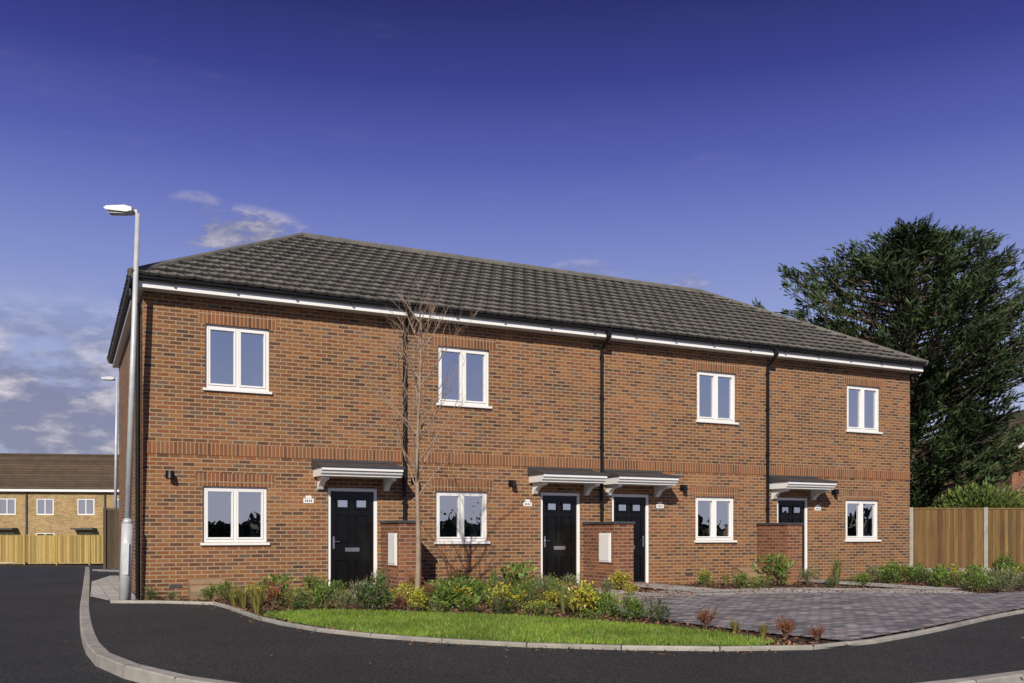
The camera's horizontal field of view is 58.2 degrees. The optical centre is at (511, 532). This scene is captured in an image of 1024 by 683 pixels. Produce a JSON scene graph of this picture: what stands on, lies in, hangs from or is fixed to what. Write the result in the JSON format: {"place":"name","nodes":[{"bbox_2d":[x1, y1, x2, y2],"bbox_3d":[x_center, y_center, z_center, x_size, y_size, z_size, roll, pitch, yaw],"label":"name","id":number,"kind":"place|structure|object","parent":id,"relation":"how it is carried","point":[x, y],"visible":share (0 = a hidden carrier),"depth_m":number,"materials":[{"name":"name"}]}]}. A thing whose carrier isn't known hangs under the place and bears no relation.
{"place":"outdoors","nodes":[
{"label":"outdoors","id":0,"kind":"place"},
{"bbox_2d":[0,564,102,564],"bbox_3d":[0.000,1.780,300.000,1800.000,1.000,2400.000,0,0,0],"label":"ground","id":1,"kind":"structure","parent":0,"point":[51,564],"depth_m":66.59,"materials":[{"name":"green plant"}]},
{"bbox_2d":[0,491,118,563],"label":"walls","id":2,"kind":"structure","parent":1,"relation":"on","point":[63,519],"depth_m":61.88,"materials":[{"name":"yellow brick"}]},
{"bbox_2d":[0,491,105,563],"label":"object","id":3,"kind":"object","parent":2,"relation":"attached to","point":[26,518],"visible":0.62,"depth_m":61.50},
{"bbox_2d":[0,453,118,489],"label":"roof","id":4,"kind":"structure","parent":2,"relation":"on","point":[58,471],"depth_m":63.75,"materials":[{"name":"brown tile"}]},
{"bbox_2d":[0,489,118,491],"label":"fascia","id":5,"kind":"structure","parent":4,"relation":"attached to","point":[55,490],"depth_m":61.59,"materials":[{"name":"white plastic"}]},
{"bbox_2d":[0,498,118,562],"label":"window frames","id":6,"kind":"structure","parent":2,"relation":"attached to","point":[45,499],"depth_m":61.80,"materials":[{"name":"white plastic"}]},
{"bbox_2d":[0,499,118,535],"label":"window glass","id":7,"kind":"object","parent":6,"relation":"in","point":[11,506],"visible":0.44,"depth_m":61.84,"materials":[{"name":"glass"}]},
{"bbox_2d":[119,291,909,599],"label":"walls","id":8,"kind":"structure","parent":1,"relation":"on","point":[543,395],"depth_m":17.61,"materials":[{"name":"brick"}]},
{"bbox_2d":[200,486,269,544],"bbox_3d":[-4.666,-0.287,15.500,1.130,0.985,0.155,0,0,-26],"label":"window frame","id":9,"kind":"object","parent":8,"relation":"attached to","point":[234,537],"visible":1,"depth_m":15.51,"materials":[{"name":"white plastic"}]},
{"bbox_2d":[208,491,260,536],"bbox_3d":[-4.686,-0.310,15.542,0.880,0.780,0.008,0,0,-26],"label":"window glass","id":10,"kind":"object","parent":9,"relation":"in","point":[219,514],"visible":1,"depth_m":15.51,"materials":[{"name":"clear glass"}]},
{"bbox_2d":[203,324,271,394],"bbox_3d":[-4.630,-2.922,15.518,1.130,1.115,0.155,0,0,-26],"label":"window frame","id":11,"kind":"object","parent":8,"relation":"attached to","point":[237,387],"visible":1,"depth_m":15.53,"materials":[{"name":"white plastic"}]},
{"bbox_2d":[210,330,262,386],"bbox_3d":[-4.651,-2.945,15.560,0.880,0.910,0.005,0,0,-26],"label":"window glass","id":12,"kind":"object","parent":11,"relation":"in","point":[221,357],"visible":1,"depth_m":15.53,"materials":[{"name":"clear glass"}]},
{"bbox_2d":[328,488,376,585],"bbox_3d":[-2.856,0.120,16.420,0.910,1.840,0.080,0,0,-26],"label":"door frame","id":13,"kind":"object","parent":8,"relation":"attached to","point":[374,491],"visible":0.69,"depth_m":16.45,"materials":[{"name":"white plastic"}]},
{"bbox_2d":[311,459,405,590],"bbox_3d":[-2.706,-0.122,16.120,1.500,2.325,0.770,0,0,-26],"label":"door","id":14,"kind":"structure","parent":13,"relation":"in","point":[352,535],"depth_m":16.34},
{"bbox_2d":[128,287,778,598],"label":"downpipes","id":15,"kind":"object","parent":8,"relation":"attached to","point":[137,472],"visible":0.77,"depth_m":16.69,"materials":[{"name":"black plastic"}]},
{"bbox_2d":[434,491,489,543],"bbox_3d":[-0.951,-0.287,17.303,1.130,0.985,0.155,0,0,-26],"label":"window frame","id":16,"kind":"object","parent":8,"relation":"attached to","point":[461,495],"visible":1,"depth_m":17.31,"materials":[{"name":"white plastic"}]},
{"bbox_2d":[440,496,481,536],"bbox_3d":[-0.972,-0.310,17.347,0.880,0.780,0.004,0,0,-26],"label":"window glass","id":17,"kind":"object","parent":16,"relation":"in","point":[449,516],"visible":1,"depth_m":17.32,"materials":[{"name":"glass"}]},
{"bbox_2d":[436,346,491,408],"bbox_3d":[-0.915,-2.922,17.321,1.130,1.115,0.155,0,0,-26],"label":"window frame","id":18,"kind":"object","parent":8,"relation":"attached to","point":[475,404],"visible":0.86,"depth_m":17.34,"materials":[{"name":"white plastic"}]},
{"bbox_2d":[442,351,483,401],"bbox_3d":[-0.935,-2.945,17.363,0.880,0.910,0.010,0,0,-26],"label":"window glass","id":19,"kind":"object","parent":18,"relation":"in","point":[474,373],"visible":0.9,"depth_m":17.40,"materials":[{"name":"glass"}]},
{"bbox_2d":[165,470,838,494],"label":"wall lights","id":20,"kind":"object","parent":8,"relation":"attached to","point":[169,474],"depth_m":17.61,"materials":[{"name":"black plastic"}]},
{"bbox_2d":[112,280,922,373],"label":"fascia and soffit","id":21,"kind":"structure","parent":8,"relation":"attached to","point":[189,290],"depth_m":17.40,"materials":[{"name":"white plastic"}]},
{"bbox_2d":[106,232,928,364],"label":"roof","id":22,"kind":"structure","parent":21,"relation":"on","point":[302,262],"depth_m":19.28,"materials":[{"name":"tile"}]},
{"bbox_2d":[108,274,927,367],"bbox_3d":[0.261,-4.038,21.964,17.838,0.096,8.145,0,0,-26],"label":"gutter","id":23,"kind":"object","parent":21,"relation":"attached to","point":[342,300],"visible":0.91,"depth_m":17.21,"materials":[{"name":"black plastic"}]},
{"bbox_2d":[143,309,909,499],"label":"soldier courses","id":24,"kind":"object","parent":8,"relation":"attached to","point":[221,449],"visible":0.98,"depth_m":17.32,"materials":[{"name":"brick"}]},
{"bbox_2d":[541,492,579,583],"bbox_3d":[0.936,0.120,18.261,0.900,1.840,0.080,0,0,-26],"label":"door frame","id":25,"kind":"object","parent":8,"relation":"attached to","point":[577,495],"visible":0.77,"depth_m":18.40,"materials":[{"name":"white plastic"}]},
{"bbox_2d":[527,467,608,584],"bbox_3d":[1.074,-0.122,17.956,1.460,2.325,0.770,0,0,-26],"label":"door","id":26,"kind":"structure","parent":25,"relation":"in","point":[559,537],"depth_m":18.18,"materials":[{"name":"black"}]},
{"bbox_2d":[303,496,820,509],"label":"number plaques","id":27,"kind":"object","parent":8,"relation":"attached to","point":[529,503],"visible":1,"depth_m":17.86,"materials":[{"name":"white plastic"}]},
{"bbox_2d":[612,494,648,582],"bbox_3d":[2.416,0.120,18.979,0.910,1.840,0.080,0,0,-26],"label":"door frame","id":28,"kind":"object","parent":8,"relation":"attached to","point":[645,496],"visible":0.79,"depth_m":19.13,"materials":[{"name":"white plastic"}]},
{"bbox_2d":[604,469,680,582],"bbox_3d":[2.594,-0.122,18.694,1.480,2.325,0.770,0,0,-26],"label":"door","id":29,"kind":"structure","parent":28,"relation":"in","point":[629,508],"depth_m":18.91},
{"bbox_2d":[694,497,736,542],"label":"window frame","id":30,"kind":"object","parent":8,"relation":"attached to","point":[713,500],"visible":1,"depth_m":19.90,"materials":[{"name":"white plastic"}]},
{"bbox_2d":[698,501,728,535],"bbox_3d":[4.355,-0.310,19.930,0.880,0.780,0.002,0,0,-26],"label":"window glass","id":31,"kind":"object","parent":30,"relation":"in","point":[704,518],"visible":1,"depth_m":19.94,"materials":[{"name":"glass"}]},
{"bbox_2d":[696,371,738,424],"bbox_3d":[4.411,-2.922,19.906,1.130,1.115,0.155,0,0,-26],"label":"window frame","id":32,"kind":"object","parent":8,"relation":"attached to","point":[714,418],"visible":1,"depth_m":19.92,"materials":[{"name":"white plastic"}]},
{"bbox_2d":[699,375,730,418],"bbox_3d":[4.390,-2.945,19.948,0.880,0.910,0.003,0,0,-26],"label":"window glass","id":33,"kind":"object","parent":32,"relation":"in","point":[705,396],"visible":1,"depth_m":19.91,"materials":[{"name":"glass"}]},
{"bbox_2d":[777,497,806,569],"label":"door frame","id":34,"kind":"object","parent":8,"relation":"attached to","point":[805,525],"visible":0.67,"depth_m":21.02,"materials":[{"name":"white plastic"}]},
{"bbox_2d":[770,475,838,578],"bbox_3d":[6.471,-0.122,20.574,1.460,2.325,0.770,0,0,-26],"label":"door","id":35,"kind":"structure","parent":34,"relation":"in","point":[779,485],"depth_m":20.65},
{"bbox_2d":[844,500,881,541],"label":"window frame","id":36,"kind":"object","parent":8,"relation":"attached to","point":[860,537],"visible":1,"depth_m":21.79,"materials":[{"name":"white plastic"}]},
{"bbox_2d":[847,504,873,535],"bbox_3d":[8.249,-0.310,21.822,0.900,0.780,0.008,0,0,-26],"label":"window glass","id":37,"kind":"object","parent":36,"relation":"in","point":[852,519],"visible":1,"depth_m":21.83,"materials":[{"name":"clear glass"}]},
{"bbox_2d":[846,385,882,433],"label":"window frame","id":38,"kind":"object","parent":8,"relation":"attached to","point":[861,428],"visible":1,"depth_m":21.81,"materials":[{"name":"white plastic"}]},
{"bbox_2d":[849,389,874,427],"bbox_3d":[8.286,-2.945,21.840,0.900,0.910,0.003,0,0,-26],"label":"window glass","id":39,"kind":"object","parent":38,"relation":"in","point":[869,409],"visible":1,"depth_m":21.89,"materials":[{"name":"glass"}]},
{"bbox_2d":[752,213,1023,507],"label":"conifer tree","id":40,"kind":"object","parent":1,"relation":"on","point":[937,389],"visible":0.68,"depth_m":29.94,"materials":[{"name":"green plant"}]},
{"bbox_2d":[0,565,137,682],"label":"road","id":41,"kind":"structure","parent":0,"point":[39,615],"depth_m":11.59,"materials":[{"name":"black asphalt"}]},
{"bbox_2d":[0,535,102,564],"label":"wooden fence","id":42,"kind":"object","parent":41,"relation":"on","point":[56,549],"visible":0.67,"depth_m":49.76,"materials":[{"name":"beige wood"}]},
{"bbox_2d":[80,567,1023,682],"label":"kerb","id":43,"kind":"structure","parent":41,"relation":"on","point":[99,655],"depth_m":7.46,"materials":[{"name":"concrete"}]},
{"bbox_2d":[90,569,137,600],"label":"side pavement","id":44,"kind":"structure","parent":0,"point":[106,588],"depth_m":18.23,"materials":[{"name":"grey concrete"}]},
{"bbox_2d":[0,0,1023,454],"label":"sky","id":45,"kind":"structure","parent":0,"point":[707,145],"materials":[{"name":"blue"}]},
{"bbox_2d":[87,567,1023,682],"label":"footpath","id":46,"kind":"structure","parent":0,"point":[217,643],"depth_m":8.07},
{"bbox_2d":[101,376,117,507],"bbox_3d":[-13.195,-1.971,30.200,0.534,6.303,0.200,0,0,0],"label":"street lamp","id":47,"kind":"object","parent":46,"relation":"on","point":[109,378],"visible":0.45,"depth_m":30.16,"materials":[{"name":"metal"}]},
{"bbox_2d":[103,507,118,569],"bbox_3d":[-8.211,0.251,29.734,9.147,2.051,0.120,0,0,-23],"label":"wooden fence","id":48,"kind":"object","parent":46,"relation":"on","point":[110,538],"visible":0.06,"depth_m":28.04,"materials":[{"name":"brown wood"}]},
{"bbox_2d":[104,205,139,599],"bbox_3d":[-6.109,-2.010,14.450,0.533,6.226,0.200,0,0,0],"label":"street lamp","id":49,"kind":"object","parent":46,"relation":"on","point":[125,584],"visible":0.98,"depth_m":14.41,"materials":[{"name":"metal"}]},
{"bbox_2d":[123,543,128,574],"bbox_3d":[-6.025,0.401,14.361,0.087,0.500,0.007,2,0,0],"label":"access door","id":50,"kind":"structure","parent":49,"relation":"in","point":[126,545],"depth_m":14.36,"materials":[{"name":"metal"}]},
{"bbox_2d":[381,523,420,592],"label":"porch wall","id":51,"kind":"structure","parent":46,"relation":"on","point":[406,545],"depth_m":15.78,"materials":[{"name":"red brick"}]},
{"bbox_2d":[388,533,396,565],"bbox_3d":[-2.074,0.280,15.944,0.037,0.560,0.400,0,0,-26],"label":"meter box","id":52,"kind":"object","parent":51,"relation":"attached to","point":[392,548],"visible":1,"depth_m":15.88,"materials":[{"name":"white plastic"}]},
{"bbox_2d":[110,600,1023,650],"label":"garden edging","id":53,"kind":"object","parent":46,"relation":"on","point":[658,647],"visible":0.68,"depth_m":9.09,"materials":[{"name":"concrete"}]},
{"bbox_2d":[139,576,1023,649],"bbox_3d":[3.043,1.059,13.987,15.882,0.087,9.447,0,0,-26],"label":"bark mulch","id":54,"kind":"object","parent":46,"relation":"on","point":[645,619],"visible":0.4,"depth_m":13.49,"materials":[{"name":"brown wood"}]},
{"bbox_2d":[187,577,224,599],"bbox_3d":[-4.999,0.909,15.051,0.570,0.342,0.372,0,0,-26],"label":"gas meter box","id":55,"kind":"object","parent":54,"relation":"on","point":[195,585],"visible":0.65,"depth_m":14.93,"materials":[{"name":"brown plastic"}]},
{"bbox_2d":[197,582,219,601],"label":"green shrub","id":56,"kind":"object","parent":54,"relation":"on","point":[211,592],"visible":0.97,"depth_m":14.46,"materials":[{"name":"green plant"}]},
{"bbox_2d":[234,586,250,608],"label":"ornamental grass","id":57,"kind":"object","parent":54,"relation":"on","point":[243,600],"depth_m":12.92,"materials":[{"name":"green plant"}]},
{"bbox_2d":[243,583,273,614],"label":"ornamental grass","id":58,"kind":"object","parent":54,"relation":"on","point":[257,598],"depth_m":12.06,"materials":[{"name":"green plant"}]},
{"bbox_2d":[263,582,286,607],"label":"red twig shrub","id":59,"kind":"object","parent":54,"relation":"on","point":[273,599],"visible":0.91,"depth_m":13.17,"materials":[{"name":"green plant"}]},
{"bbox_2d":[259,572,296,598],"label":"leafy shrub","id":60,"kind":"object","parent":54,"relation":"on","point":[279,579],"visible":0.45,"depth_m":14.96,"materials":[{"name":"green plant"}]},
{"bbox_2d":[274,583,324,608],"bbox_3d":[-3.112,0.918,13.561,0.688,0.388,1.104,0,0,24],"label":"groundcover plant","id":61,"kind":"object","parent":54,"relation":"on","point":[303,593],"visible":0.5,"depth_m":13.53,"materials":[{"name":"green plant"}]},
{"bbox_2d":[302,572,328,594],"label":"green shrub","id":62,"kind":"object","parent":54,"relation":"on","point":[309,582],"visible":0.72,"depth_m":15.61,"materials":[{"name":"green plant"}]},
{"bbox_2d":[310,579,338,610],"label":"green shrub","id":63,"kind":"object","parent":54,"relation":"on","point":[326,599],"visible":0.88,"depth_m":12.77,"materials":[{"name":"green plant"}]},
{"bbox_2d":[327,587,356,609],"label":"grey green shrub","id":64,"kind":"object","parent":54,"relation":"on","point":[346,599],"visible":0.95,"depth_m":12.55,"materials":[{"name":"green plant"}]},
{"bbox_2d":[344,575,387,607],"bbox_3d":[-2.116,0.850,12.990,0.722,0.521,0.568,0,0,42],"label":"grey green shrub","id":65,"kind":"object","parent":54,"relation":"on","point":[359,586],"visible":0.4,"depth_m":12.95,"materials":[{"name":"green plant"}]},
{"bbox_2d":[351,566,394,610],"bbox_3d":[-1.861,0.769,12.342,0.576,0.638,0.636,0,0,-11],"label":"dark shrub","id":66,"kind":"object","parent":54,"relation":"on","point":[377,594],"visible":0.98,"depth_m":12.37,"materials":[{"name":"green plant"}]},
{"bbox_2d":[390,580,421,604],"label":"yellow green shrub","id":67,"kind":"object","parent":54,"relation":"on","point":[405,590],"visible":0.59,"depth_m":13.53,"materials":[{"name":"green plant"}]},
{"bbox_2d":[404,585,427,611],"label":"yellow green shrub","id":68,"kind":"object","parent":54,"relation":"on","point":[418,595],"visible":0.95,"depth_m":12.51,"materials":[{"name":"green plant"}]},
{"bbox_2d":[352,274,487,606],"bbox_3d":[-1.330,-1.348,13.175,1.786,4.900,1.585,0,0,21],"label":"young tree","id":69,"kind":"object","parent":54,"relation":"on","point":[417,501],"visible":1,"depth_m":13.17,"materials":[{"name":"brown plant"}]},
{"bbox_2d":[411,598,469,613],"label":"groundcover plant","id":70,"kind":"object","parent":54,"relation":"on","point":[440,606],"visible":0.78,"depth_m":12.22,"materials":[{"name":"green plant"}]},
{"bbox_2d":[428,578,466,608],"bbox_3d":[-0.870,0.856,12.938,0.521,0.469,0.622,0,0,37],"label":"leafy shrub","id":71,"kind":"object","parent":54,"relation":"on","point":[441,595],"visible":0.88,"depth_m":12.85,"materials":[{"name":"green plant"}]},
{"bbox_2d":[453,592,481,611],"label":"leafy shrub","id":72,"kind":"object","parent":54,"relation":"on","point":[468,601],"visible":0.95,"depth_m":12.30,"materials":[{"name":"green plant"}]},
{"bbox_2d":[458,575,488,604],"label":"green shrub","id":73,"kind":"object","parent":54,"relation":"on","point":[480,587],"visible":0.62,"depth_m":13.99,"materials":[{"name":"green plant"}]},
{"bbox_2d":[483,579,515,610],"bbox_3d":[-0.159,0.851,12.455,0.508,0.465,0.503,0,0,-24],"label":"yellow green shrub","id":74,"kind":"object","parent":54,"relation":"on","point":[503,588],"visible":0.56,"depth_m":12.46,"materials":[{"name":"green plant"}]},
{"bbox_2d":[480,589,519,614],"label":"dark shrub","id":75,"kind":"object","parent":54,"relation":"on","point":[500,607],"visible":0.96,"depth_m":11.98,"materials":[{"name":"green plant"}]},
{"bbox_2d":[497,559,537,591],"bbox_3d":[0.100,0.778,16.351,0.733,0.634,0.874,0,0,2],"label":"leafy shrub","id":76,"kind":"object","parent":54,"relation":"on","point":[520,567],"visible":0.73,"depth_m":16.18,"materials":[{"name":"green plant"}]},
{"bbox_2d":[265,608,780,646],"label":"lawn","id":77,"kind":"structure","parent":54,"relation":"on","point":[598,623],"depth_m":9.69,"materials":[{"name":"green plant"}]},
{"bbox_2d":[513,586,547,608],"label":"dark shrub","id":78,"kind":"object","parent":54,"relation":"on","point":[530,597],"visible":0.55,"depth_m":12.53,"materials":[{"name":"green plant"}]},
{"bbox_2d":[520,598,559,616],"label":"groundcover plant","id":79,"kind":"object","parent":54,"relation":"on","point":[531,611],"visible":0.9,"depth_m":11.95,"materials":[{"name":"green plant"}]},
{"bbox_2d":[537,586,560,607],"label":"yellow green shrub","id":80,"kind":"object","parent":54,"relation":"on","point":[552,595],"visible":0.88,"depth_m":13.04,"materials":[{"name":"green plant"}]},
{"bbox_2d":[564,577,600,617],"bbox_3d":[0.907,0.813,11.676,0.567,0.542,0.562,0,0,-40],"label":"yellow green shrub","id":81,"kind":"object","parent":54,"relation":"on","point":[584,598],"visible":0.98,"depth_m":11.65,"materials":[{"name":"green plant"}]},
{"bbox_2d":[594,596,622,618],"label":"green shrub","id":82,"kind":"object","parent":54,"relation":"on","point":[608,606],"visible":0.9,"depth_m":11.62,"materials":[{"name":"green plant"}]},
{"bbox_2d":[608,568,632,589],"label":"yellow green shrub","id":83,"kind":"object","parent":54,"relation":"on","point":[619,578],"visible":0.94,"depth_m":17.05,"materials":[{"name":"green plant"}]},
{"bbox_2d":[620,592,646,620],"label":"green shrub","id":84,"kind":"object","parent":54,"relation":"on","point":[628,606],"visible":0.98,"depth_m":11.22,"materials":[{"name":"green plant"}]},
{"bbox_2d":[638,595,671,621],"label":"dark shrub","id":85,"kind":"object","parent":54,"relation":"on","point":[659,611],"visible":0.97,"depth_m":11.00,"materials":[{"name":"green plant"}]},
{"bbox_2d":[694,606,728,629],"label":"red twig shrub","id":86,"kind":"object","parent":54,"relation":"on","point":[703,619],"visible":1,"depth_m":10.18,"materials":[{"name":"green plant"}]},
{"bbox_2d":[731,570,749,587],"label":"green shrub","id":87,"kind":"object","parent":54,"relation":"on","point":[742,580],"visible":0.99,"depth_m":17.80,"materials":[{"name":"green plant"}]},
{"bbox_2d":[732,567,762,582],"bbox_3d":[5.122,0.909,19.963,0.570,0.342,0.372,0,0,-26],"label":"gas meter box","id":88,"kind":"object","parent":54,"relation":"on","point":[737,570],"visible":0.52,"depth_m":19.86,"materials":[{"name":"brown plastic"}]},
{"bbox_2d":[745,573,776,587],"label":"groundcover plant","id":89,"kind":"object","parent":54,"relation":"on","point":[766,583],"visible":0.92,"depth_m":17.99,"materials":[{"name":"green plant"}]},
{"bbox_2d":[749,551,794,585],"bbox_3d":[5.281,0.732,18.792,0.880,0.729,0.738,0,0,36],"label":"leafy shrub","id":90,"kind":"object","parent":54,"relation":"on","point":[780,568],"visible":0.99,"depth_m":18.67,"materials":[{"name":"green plant"}]},
{"bbox_2d":[766,614,795,638],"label":"red twig shrub","id":91,"kind":"object","parent":54,"relation":"on","point":[786,628],"visible":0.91,"depth_m":9.22,"materials":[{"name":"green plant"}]},
{"bbox_2d":[796,567,821,584],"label":"grey green shrub","id":92,"kind":"object","parent":54,"relation":"on","point":[805,575],"visible":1,"depth_m":18.98,"materials":[{"name":"green plant"}]},
{"bbox_2d":[849,570,873,587],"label":"green shrub","id":93,"kind":"object","parent":54,"relation":"on","point":[865,577],"visible":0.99,"depth_m":18.02,"materials":[{"name":"green plant"}]},
{"bbox_2d":[872,558,903,583],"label":"green shrub","id":94,"kind":"object","parent":54,"relation":"on","point":[892,569],"visible":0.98,"depth_m":19.20,"materials":[{"name":"green plant"}]},
{"bbox_2d":[884,564,916,581],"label":"leafy shrub","id":95,"kind":"object","parent":54,"relation":"on","point":[908,572],"visible":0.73,"depth_m":20.05,"materials":[{"name":"green plant"}]},
{"bbox_2d":[925,567,949,586],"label":"leafy shrub","id":96,"kind":"object","parent":54,"relation":"on","point":[937,577],"visible":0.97,"depth_m":18.15,"materials":[{"name":"green plant"}]},
{"bbox_2d":[967,570,991,591],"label":"green shrub","id":97,"kind":"object","parent":54,"relation":"on","point":[981,580],"visible":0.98,"depth_m":16.96,"materials":[{"name":"green plant"}]},
{"bbox_2d":[987,565,1022,591],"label":"grey green shrub","id":98,"kind":"object","parent":54,"relation":"on","point":[1007,579],"visible":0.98,"depth_m":16.38,"materials":[{"name":"green plant"}]},
{"bbox_2d":[583,524,633,589],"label":"porch wall","id":99,"kind":"structure","parent":46,"relation":"on","point":[595,570],"depth_m":17.58,"materials":[{"name":"red brick"}]},
{"bbox_2d":[599,533,610,561],"bbox_3d":[1.779,0.280,17.647,0.037,0.560,0.400,0,0,-26],"label":"meter box","id":100,"kind":"object","parent":99,"relation":"attached to","point":[604,547],"visible":1,"depth_m":17.61,"materials":[{"name":"white plastic"}]},
{"bbox_2d":[757,525,801,583],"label":"porch wall","id":101,"kind":"structure","parent":46,"relation":"on","point":[782,540],"depth_m":19.67,"materials":[{"name":"red brick"}]},
{"bbox_2d":[910,507,1023,575],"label":"wooden fence","id":102,"kind":"object","parent":46,"relation":"on","point":[984,536],"visible":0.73,"depth_m":23.03,"materials":[{"name":"wood"}]},
{"bbox_2d":[928,480,1023,509],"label":"garden bush","id":103,"kind":"object","parent":46,"relation":"on","point":[994,498],"visible":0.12,"depth_m":28.14,"materials":[{"name":"green plant"}]},
{"bbox_2d":[349,579,972,600],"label":"slab path","id":104,"kind":"structure","parent":0,"point":[706,591],"depth_m":16.96,"materials":[{"name":"grey concrete"}]},
{"bbox_2d":[591,591,1023,640],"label":"parking paving","id":105,"kind":"structure","parent":0,"point":[849,616],"depth_m":12.70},
{"bbox_2d":[923,442,1023,496],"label":"walls","id":106,"kind":"structure","parent":0,"point":[1017,480],"depth_m":46.03,"materials":[{"name":"red brick"}]},
{"bbox_2d":[971,409,1023,453],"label":"roof","id":107,"kind":"structure","parent":106,"relation":"on","point":[1015,421],"depth_m":50.19,"materials":[{"name":"brown tile"}]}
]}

